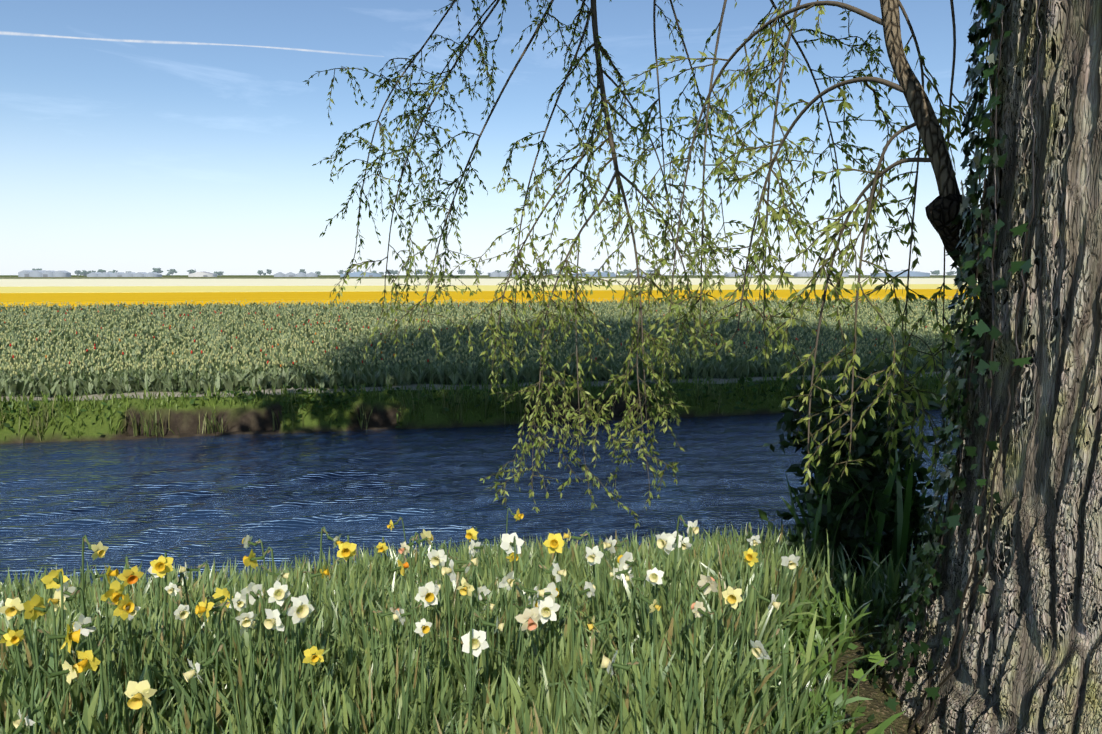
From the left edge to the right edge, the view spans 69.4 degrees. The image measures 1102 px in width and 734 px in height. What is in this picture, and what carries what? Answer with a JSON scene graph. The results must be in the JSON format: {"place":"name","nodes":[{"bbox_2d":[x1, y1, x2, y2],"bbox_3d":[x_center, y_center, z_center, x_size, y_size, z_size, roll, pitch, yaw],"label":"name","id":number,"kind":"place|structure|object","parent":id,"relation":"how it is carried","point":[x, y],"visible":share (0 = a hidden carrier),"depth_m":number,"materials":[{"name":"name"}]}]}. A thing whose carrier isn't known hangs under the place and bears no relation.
{"place":"outdoors","nodes":[
{"label":"outdoors","id":0,"kind":"place"},
{"bbox_2d":[0,277,106,277],"bbox_3d":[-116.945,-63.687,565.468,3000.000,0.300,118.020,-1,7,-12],"label":"pale field","id":1,"kind":"structure","parent":0,"point":[53,277],"depth_m":488.96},
{"bbox_2d":[0,32,327,52],"bbox_3d":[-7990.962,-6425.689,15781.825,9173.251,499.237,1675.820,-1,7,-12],"label":"contrail","id":2,"kind":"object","parent":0,"point":[140,41],"depth_m":15773.63,"materials":[{"name":"white"}]},
{"bbox_2d":[319,278,537,278],"bbox_3d":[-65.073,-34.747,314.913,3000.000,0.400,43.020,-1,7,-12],"label":"green field","id":3,"kind":"structure","parent":0,"point":[423,278],"depth_m":330.31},
{"bbox_2d":[0,277,954,278],"bbox_3d":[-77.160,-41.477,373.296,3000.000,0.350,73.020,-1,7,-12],"label":"sand field","id":4,"kind":"structure","parent":0,"point":[188,278],"depth_m":341.48,"materials":[{"name":"beige sand"}]},
{"bbox_2d":[0,275,955,276],"bbox_3d":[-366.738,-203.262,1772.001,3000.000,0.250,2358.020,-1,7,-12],"label":"green field","id":5,"kind":"structure","parent":0,"point":[462,276],"depth_m":822.32,"materials":[{"name":"green plant"}]},
{"bbox_2d":[79,270,89,274],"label":"tree","id":6,"kind":"object","parent":5,"relation":"on","point":[84,272],"visible":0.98,"depth_m":712.69,"materials":[{"name":"plant"}]},
{"bbox_2d":[167,269,176,276],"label":"tree","id":7,"kind":"object","parent":5,"relation":"on","point":[172,271],"visible":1,"depth_m":801.74,"materials":[{"name":"plant"}]},
{"bbox_2d":[390,270,398,275],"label":"tree","id":8,"kind":"object","parent":5,"relation":"on","point":[393,272],"visible":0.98,"depth_m":847.70,"materials":[{"name":"green plant"}]},
{"bbox_2d":[0,408,960,587],"bbox_3d":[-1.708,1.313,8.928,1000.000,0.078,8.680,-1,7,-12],"label":"water","id":9,"kind":"structure","parent":0,"point":[195,501],"depth_m":8.64,"materials":[{"name":"blue liquid"}]},
{"bbox_2d":[0,275,967,733],"bbox_3d":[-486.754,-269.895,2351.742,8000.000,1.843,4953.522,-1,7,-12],"label":"ground","id":10,"kind":"structure","parent":0,"point":[256,417],"depth_m":12.03,"materials":[{"name":"green plant"}]},
{"bbox_2d":[18,270,929,276],"bbox_3d":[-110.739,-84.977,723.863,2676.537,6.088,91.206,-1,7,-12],"label":"buildings","id":11,"kind":"structure","parent":10,"relation":"on","point":[35,273],"depth_m":681.17,"materials":[{"name":"grey"}]},
{"bbox_2d":[0,365,967,442],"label":"bank plants","id":12,"kind":"object","parent":10,"relation":"on","point":[241,396],"visible":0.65,"depth_m":12.29,"materials":[{"name":"green plant"}]},
{"bbox_2d":[0,278,977,286],"bbox_3d":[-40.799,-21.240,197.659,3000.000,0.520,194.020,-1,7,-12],"label":"flower field","id":13,"kind":"structure","parent":10,"relation":"on","point":[186,282],"depth_m":143.49,"materials":[{"name":"plant"}]},
{"bbox_2d":[0,284,977,292],"bbox_3d":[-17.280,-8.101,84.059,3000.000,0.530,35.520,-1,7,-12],"label":"flower field","id":14,"kind":"structure","parent":10,"relation":"on","point":[98,289],"depth_m":79.53,"materials":[{"name":"plant"}]},
{"bbox_2d":[303,0,1101,733],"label":"willow","id":15,"kind":"object","parent":10,"relation":"on","point":[1031,655],"depth_m":2.47,"materials":[{"name":"plant"}]},
{"bbox_2d":[880,0,979,273],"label":"tree branch","id":16,"kind":"object","parent":15,"relation":"attached to","point":[942,209],"visible":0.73,"depth_m":2.71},
{"bbox_2d":[758,355,942,587],"bbox_3d":[1.799,0.651,4.688,1.108,1.456,1.558,2,7,17],"label":"bank shrub","id":17,"kind":"object","parent":10,"relation":"on","point":[871,508],"visible":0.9,"depth_m":4.22,"materials":[{"name":"green plant"}]},
{"bbox_2d":[707,0,1042,733],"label":"ivy","id":18,"kind":"object","parent":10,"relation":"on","point":[843,613],"visible":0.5,"depth_m":2.38,"materials":[{"name":"green plant"}]},
{"bbox_2d":[0,296,977,397],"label":"tulip field","id":19,"kind":"structure","parent":0,"point":[192,342],"depth_m":17.94,"materials":[{"name":"green plant"}]},
{"bbox_2d":[0,289,978,310],"bbox_3d":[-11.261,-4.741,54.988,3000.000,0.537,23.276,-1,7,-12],"label":"yellow field","id":20,"kind":"structure","parent":0,"point":[84,299],"depth_m":50.53,"materials":[{"name":"yellow plant"}]},
{"bbox_2d":[0,0,989,274],"label":"sky","id":21,"kind":"structure","parent":0,"point":[119,155],"materials":[{"name":"blue"}]},
{"bbox_2d":[107,277,940,277],"bbox_3d":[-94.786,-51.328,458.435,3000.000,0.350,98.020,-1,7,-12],"label":"green field","id":22,"kind":"structure","parent":0,"point":[469,277],"depth_m":473.47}
]}

